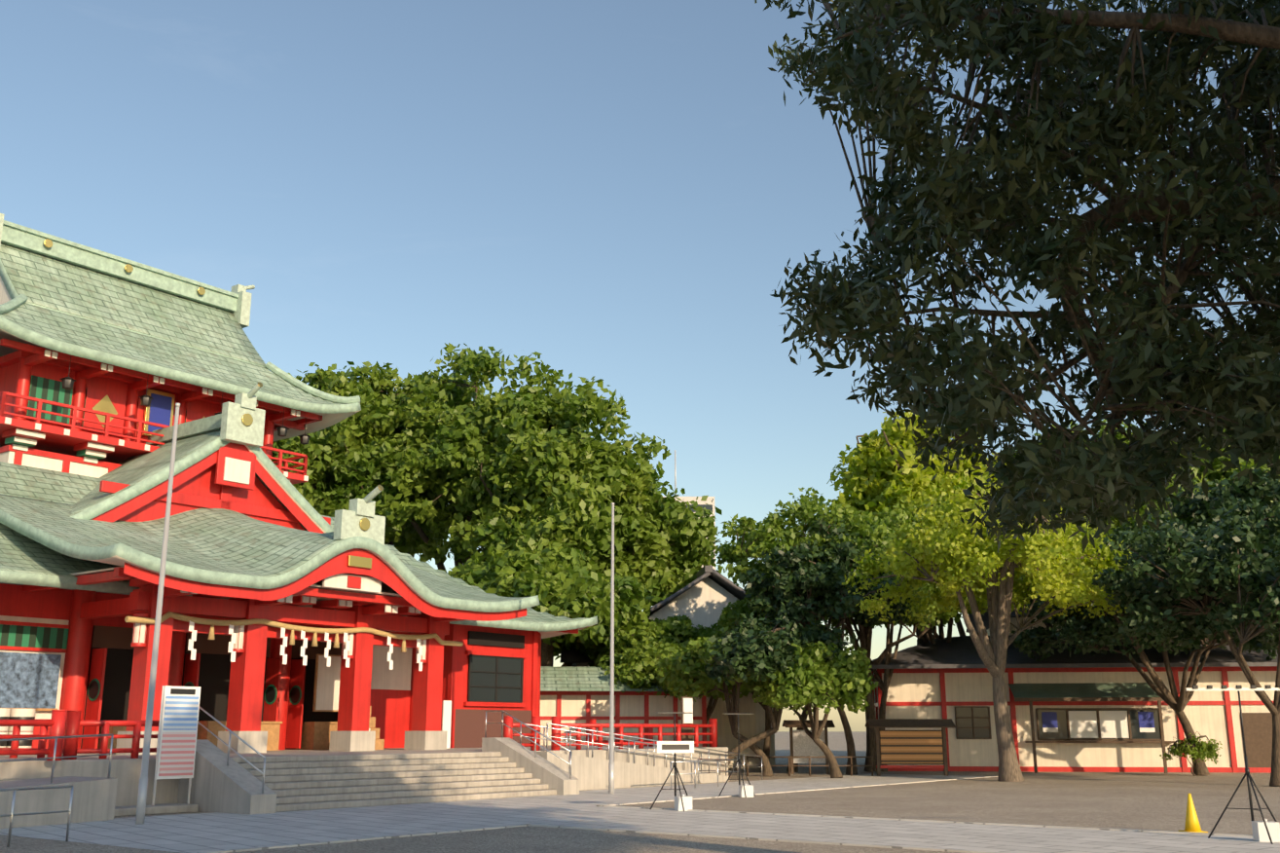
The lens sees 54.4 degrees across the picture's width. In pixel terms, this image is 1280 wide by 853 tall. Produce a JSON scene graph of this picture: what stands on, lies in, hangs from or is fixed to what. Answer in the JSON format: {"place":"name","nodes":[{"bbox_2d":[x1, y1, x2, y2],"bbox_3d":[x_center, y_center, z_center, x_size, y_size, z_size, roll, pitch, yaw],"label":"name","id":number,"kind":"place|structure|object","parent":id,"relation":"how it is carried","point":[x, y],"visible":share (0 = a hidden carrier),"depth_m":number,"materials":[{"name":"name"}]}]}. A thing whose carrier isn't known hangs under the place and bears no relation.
{"place":"outdoors","nodes":[
{"label":"outdoors","id":0,"kind":"place"},
{"bbox_2d":[0,773,1279,852],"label":"paving","id":1,"kind":"structure","parent":0,"point":[229,832],"depth_m":24.31,"materials":[{"name":"grey stone"}]},
{"bbox_2d":[135,402,614,824],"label":"flag poles","id":2,"kind":"object","parent":1,"relation":"on","point":[141,799],"visible":0.92,"depth_m":26.39,"materials":[{"name":"grey metal"}]},
{"bbox_2d":[0,705,762,846],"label":"handrails","id":3,"kind":"object","parent":1,"relation":"on","point":[709,759],"visible":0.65,"depth_m":37.93,"materials":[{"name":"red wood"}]},
{"bbox_2d":[650,711,694,810],"bbox_3d":[0.888,7.981,29.702,1.102,2.272,0.956,4,-14,-17],"label":"sign stand","id":4,"kind":"object","parent":1,"relation":"on","point":[682,803],"visible":0.92,"depth_m":29.80,"materials":[{"name":"black metal"}]},
{"bbox_2d":[1185,685,1279,843],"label":"stand","id":5,"kind":"object","parent":1,"relation":"on","point":[1264,830],"visible":0.94,"depth_m":21.69,"materials":[{"name":"black metal"}]},
{"bbox_2d":[0,731,1279,852],"bbox_3d":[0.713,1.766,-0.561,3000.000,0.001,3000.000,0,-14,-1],"label":"ground","id":6,"kind":"structure","parent":0,"point":[1146,800],"depth_m":30.09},
{"bbox_2d":[151,685,200,804],"bbox_3d":[-10.835,7.532,29.110,0.140,2.850,0.970,-10,-17,36],"label":"sign","id":7,"kind":"object","parent":6,"relation":"on","point":[175,756],"visible":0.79,"depth_m":29.12,"materials":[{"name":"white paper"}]},
{"bbox_2d":[0,736,728,828],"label":"platform","id":8,"kind":"structure","parent":6,"relation":"on","point":[492,767],"depth_m":31.58,"materials":[{"name":"stone"}]},
{"bbox_2d":[0,338,578,754],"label":"shrine building","id":9,"kind":"structure","parent":8,"relation":"on","point":[88,652],"depth_m":41.36,"materials":[{"name":"red paint"}]},
{"bbox_2d":[147,393,172,432],"bbox_3d":[-17.813,-0.451,46.183,0.040,1.450,0.840,-10,-17,36],"label":"plaque","id":10,"kind":"object","parent":9,"relation":"attached to","point":[160,412],"visible":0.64,"depth_m":46.18,"materials":[{"name":"blue"}]},
{"bbox_2d":[0,213,526,621],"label":"roof trim","id":11,"kind":"structure","parent":9,"relation":"on","point":[225,477],"depth_m":42.51,"materials":[{"name":"red wood"}]},
{"bbox_2d":[0,242,361,440],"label":"roof","id":12,"kind":"structure","parent":11,"relation":"attached to","point":[75,310],"depth_m":47.15,"materials":[{"name":"green tile"}]},
{"bbox_2d":[0,494,539,612],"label":"porch roof","id":13,"kind":"structure","parent":9,"relation":"on","point":[223,546],"depth_m":37.33,"materials":[{"name":"green tile"}]},
{"bbox_2d":[124,611,463,670],"bbox_3d":[-10.028,6.711,38.345,0.200,1.301,12.600,-10,-17,36],"label":"shimenawa rope","id":14,"kind":"object","parent":9,"relation":"attached to","point":[231,624],"visible":1,"depth_m":37.88,"materials":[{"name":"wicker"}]},
{"bbox_2d":[0,461,597,638],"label":"hall roof","id":15,"kind":"structure","parent":9,"relation":"on","point":[25,560],"depth_m":39.57,"materials":[{"name":"green metal"}]},
{"bbox_2d":[69,429,333,532],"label":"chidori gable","id":16,"kind":"structure","parent":15,"relation":"on","point":[139,474],"depth_m":42.12,"materials":[{"name":"green metal"}]},
{"bbox_2d":[0,709,717,760],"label":"red fences","id":17,"kind":"object","parent":8,"relation":"on","point":[59,722],"visible":0.77,"depth_m":29.39,"materials":[{"name":"paint"}]},
{"bbox_2d":[271,362,460,555],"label":"tree","id":18,"kind":"object","parent":6,"relation":"on","point":[352,467],"visible":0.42,"depth_m":70.88,"materials":[{"name":"green plant"}]},
{"bbox_2d":[310,361,461,556],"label":"tree","id":19,"kind":"object","parent":6,"relation":"on","point":[381,384],"visible":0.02,"depth_m":79.46,"materials":[{"name":"green plant"}]},
{"bbox_2d":[335,342,592,574],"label":"tree","id":20,"kind":"object","parent":6,"relation":"on","point":[432,420],"visible":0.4,"depth_m":71.74,"materials":[{"name":"green plant"}]},
{"bbox_2d":[440,528,655,666],"bbox_3d":[-5.228,10.946,62.072,13.348,11.991,10.099,-13,-19,42],"label":"tree","id":21,"kind":"object","parent":6,"relation":"on","point":[562,581],"visible":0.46,"depth_m":59.40,"materials":[{"name":"green plant"}]},
{"bbox_2d":[416,375,685,666],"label":"tree","id":22,"kind":"object","parent":6,"relation":"on","point":[518,488],"visible":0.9,"depth_m":67.52,"materials":[{"name":"green plant"}]},
{"bbox_2d":[500,480,726,609],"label":"tree","id":23,"kind":"object","parent":6,"relation":"on","point":[645,560],"visible":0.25,"depth_m":69.19,"materials":[{"name":"green plant"}]},
{"bbox_2d":[539,665,706,746],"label":"outbuilding","id":24,"kind":"structure","parent":6,"relation":"on","point":[574,694],"depth_m":57.00,"materials":[{"name":"white paint"}]},
{"bbox_2d":[585,614,705,670],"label":"tree","id":25,"kind":"object","parent":6,"relation":"on","point":[677,628],"visible":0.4,"depth_m":59.01,"materials":[{"name":"green plant"}]},
{"bbox_2d":[603,628,712,697],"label":"tree","id":26,"kind":"object","parent":6,"relation":"on","point":[636,665],"visible":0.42,"depth_m":56.91,"materials":[{"name":"green plant"}]},
{"bbox_2d":[559,648,757,767],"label":"building","id":27,"kind":"structure","parent":6,"relation":"on","point":[747,728],"depth_m":62.25,"materials":[{"name":"tile"}]},
{"bbox_2d":[662,449,715,569],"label":"building","id":28,"kind":"structure","parent":6,"relation":"on","point":[702,503],"depth_m":213.18,"materials":[{"name":"concrete"}]},
{"bbox_2d":[644,636,759,746],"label":"tree","id":29,"kind":"object","parent":6,"relation":"on","point":[710,707],"visible":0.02,"depth_m":57.34,"materials":[{"name":"green plant"}]},
{"bbox_2d":[642,565,775,765],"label":"storehouse","id":30,"kind":"structure","parent":6,"relation":"on","point":[707,596],"depth_m":66.45,"materials":[{"name":"paint"}]},
{"bbox_2d":[654,633,773,775],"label":"tree","id":31,"kind":"object","parent":6,"relation":"on","point":[684,671],"visible":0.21,"depth_m":50.95,"materials":[{"name":"green plant"}]},
{"bbox_2d":[718,713,755,797],"bbox_3d":[2.797,9.413,35.681,1.085,2.322,1.037,0,-14,-1],"label":"stand","id":32,"kind":"object","parent":6,"relation":"on","point":[746,789],"visible":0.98,"depth_m":35.59,"materials":[{"name":"black metal"}]},
{"bbox_2d":[694,597,849,768],"bbox_3d":[6.348,12.296,60.352,8.148,8.454,7.696,0,-14,-1],"label":"tree","id":33,"kind":"object","parent":6,"relation":"on","point":[729,615],"visible":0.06,"depth_m":60.01,"materials":[{"name":"green plant"}]},
{"bbox_2d":[700,611,856,765],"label":"tree","id":34,"kind":"object","parent":6,"relation":"on","point":[761,648],"visible":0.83,"depth_m":49.00,"materials":[{"name":"green plant"}]},
{"bbox_2d":[709,486,896,771],"bbox_3d":[7.876,9.290,57.398,9.094,12.909,8.976,0,-14,-1],"label":"tree","id":35,"kind":"object","parent":6,"relation":"on","point":[772,531],"visible":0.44,"depth_m":56.50,"materials":[{"name":"green plant"}]},
{"bbox_2d":[782,720,835,773],"bbox_3d":[7.360,13.948,54.195,2.148,2.266,1.020,0,-14,-1],"label":"notice board","id":36,"kind":"object","parent":6,"relation":"on","point":[802,743],"visible":0.81,"depth_m":54.13,"materials":[{"name":"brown wood"}]},
{"bbox_2d":[746,755,873,775],"bbox_3d":[7.069,14.116,51.791,5.278,0.800,0.080,0,-14,-1],"label":"fence","id":37,"kind":"object","parent":6,"relation":"on","point":[810,756],"visible":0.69,"depth_m":51.79,"materials":[{"name":"brown wood"}]},
{"bbox_2d":[753,640,877,777],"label":"tree","id":38,"kind":"object","parent":6,"relation":"on","point":[817,683],"visible":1,"depth_m":48.66,"materials":[{"name":"green plant"}]},
{"bbox_2d":[737,517,922,774],"bbox_3d":[8.594,9.425,54.196,8.611,11.090,6.681,11,-18,-38],"label":"tree","id":39,"kind":"object","parent":6,"relation":"on","point":[791,597],"visible":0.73,"depth_m":53.36,"materials":[{"name":"green plant"}]},
{"bbox_2d":[746,515,986,770],"bbox_3d":[10.852,10.094,58.273,10.670,11.731,9.921,11,-18,-38],"label":"corner tree","id":40,"kind":"object","parent":6,"relation":"on","point":[865,636],"visible":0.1,"depth_m":57.25,"materials":[{"name":"green plant"}]},
{"bbox_2d":[826,503,978,770],"bbox_3d":[11.524,9.828,58.747,7.971,12.458,7.539,0,-14,-1],"label":"tree","id":41,"kind":"object","parent":6,"relation":"on","point":[892,522],"visible":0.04,"depth_m":58.17,"materials":[{"name":"green plant"}]},
{"bbox_2d":[865,718,955,775],"bbox_3d":[11.342,13.417,52.078,3.582,2.295,1.122,0,-14,-1],"label":"ema rack","id":42,"kind":"object","parent":6,"relation":"on","point":[910,747],"visible":0.96,"depth_m":51.98,"materials":[{"name":"brown wood"}]},
{"bbox_2d":[825,411,1006,644],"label":"tree","id":43,"kind":"object","parent":6,"relation":"on","point":[880,475],"visible":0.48,"depth_m":65.35,"materials":[{"name":"green plant"}]},
{"bbox_2d":[893,611,979,637],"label":"tree","id":44,"kind":"object","parent":6,"relation":"on","point":[958,622],"depth_m":83.67,"materials":[{"name":"green plant"}]},
{"bbox_2d":[852,498,1023,643],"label":"tree","id":45,"kind":"object","parent":6,"relation":"on","point":[927,637],"depth_m":61.22,"materials":[{"name":"green plant"}]},
{"bbox_2d":[841,472,1133,781],"bbox_3d":[13.380,7.628,47.897,10.477,11.638,11.277,-12,-18,40],"label":"tree","id":46,"kind":"object","parent":6,"relation":"on","point":[943,549],"visible":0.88,"depth_m":46.83,"materials":[{"name":"green plant"}]},
{"bbox_2d":[983,449,1040,617],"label":"tree","id":47,"kind":"object","parent":6,"relation":"on","point":[992,480],"depth_m":73.70,"materials":[{"name":"green plant"}]},
{"bbox_2d":[966,602,1061,635],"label":"tree","id":48,"kind":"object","parent":6,"relation":"on","point":[985,618],"depth_m":70.04,"materials":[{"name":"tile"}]},
{"bbox_2d":[754,0,1279,552],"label":"tree","id":49,"kind":"object","parent":6,"relation":"on","point":[1144,358],"visible":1,"depth_m":11.00,"materials":[{"name":"green plant"}]},
{"bbox_2d":[866,634,1278,772],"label":"office building","id":50,"kind":"structure","parent":6,"relation":"on","point":[1087,712],"depth_m":56.95,"materials":[{"name":"beige paint"}]},
{"bbox_2d":[986,483,1180,630],"bbox_3d":[21.630,9.769,61.997,12.138,14.137,13.032,0,-14,-1],"label":"tree","id":51,"kind":"object","parent":6,"relation":"on","point":[1110,531],"visible":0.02,"depth_m":59.85,"materials":[{"name":"green plant"}]},
{"bbox_2d":[1033,418,1146,453],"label":"tree","id":52,"kind":"object","parent":6,"relation":"on","point":[1118,436],"depth_m":78.30,"materials":[{"name":"green plant"}]},
{"bbox_2d":[1011,510,1279,775],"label":"evergreen","id":53,"kind":"object","parent":6,"relation":"on","point":[1096,632],"visible":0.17,"depth_m":53.05,"materials":[{"name":"green plant"}]},
{"bbox_2d":[1091,496,1279,785],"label":"evergreen","id":54,"kind":"object","parent":6,"relation":"on","point":[1232,573],"visible":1,"depth_m":42.40,"materials":[{"name":"green plant"}]},
{"bbox_2d":[1105,473,1269,533],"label":"tree","id":55,"kind":"object","parent":6,"relation":"on","point":[1189,520],"depth_m":62.01,"materials":[{"name":"green plant"}]},
{"bbox_2d":[1159,731,1222,775],"bbox_3d":[23.139,13.569,51.617,2.577,1.845,2.725,0,-14,-1],"label":"shrub","id":56,"kind":"object","parent":6,"relation":"on","point":[1202,749],"visible":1,"depth_m":51.55,"materials":[{"name":"green plant"}]},
{"bbox_2d":[1178,793,1207,832],"bbox_3d":[10.234,7.174,23.102,0.380,0.700,0.380,0,-14,-1],"label":"traffic cone","id":57,"kind":"object","parent":6,"relation":"on","point":[1191,824],"visible":0.96,"depth_m":23.01,"materials":[{"name":"yellow plastic"}]},
{"bbox_2d":[1126,468,1279,551],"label":"tree","id":58,"kind":"object","parent":6,"relation":"on","point":[1199,503],"visible":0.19,"depth_m":57.66,"materials":[{"name":"green plant"}]},
{"bbox_2d":[1132,435,1279,508],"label":"tree","id":59,"kind":"object","parent":6,"relation":"on","point":[1217,473],"visible":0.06,"depth_m":71.20,"materials":[{"name":"green plant"}]},
{"bbox_2d":[0,0,1279,731],"label":"sky","id":60,"kind":"structure","parent":0,"point":[619,193],"materials":[{"name":"blue"}]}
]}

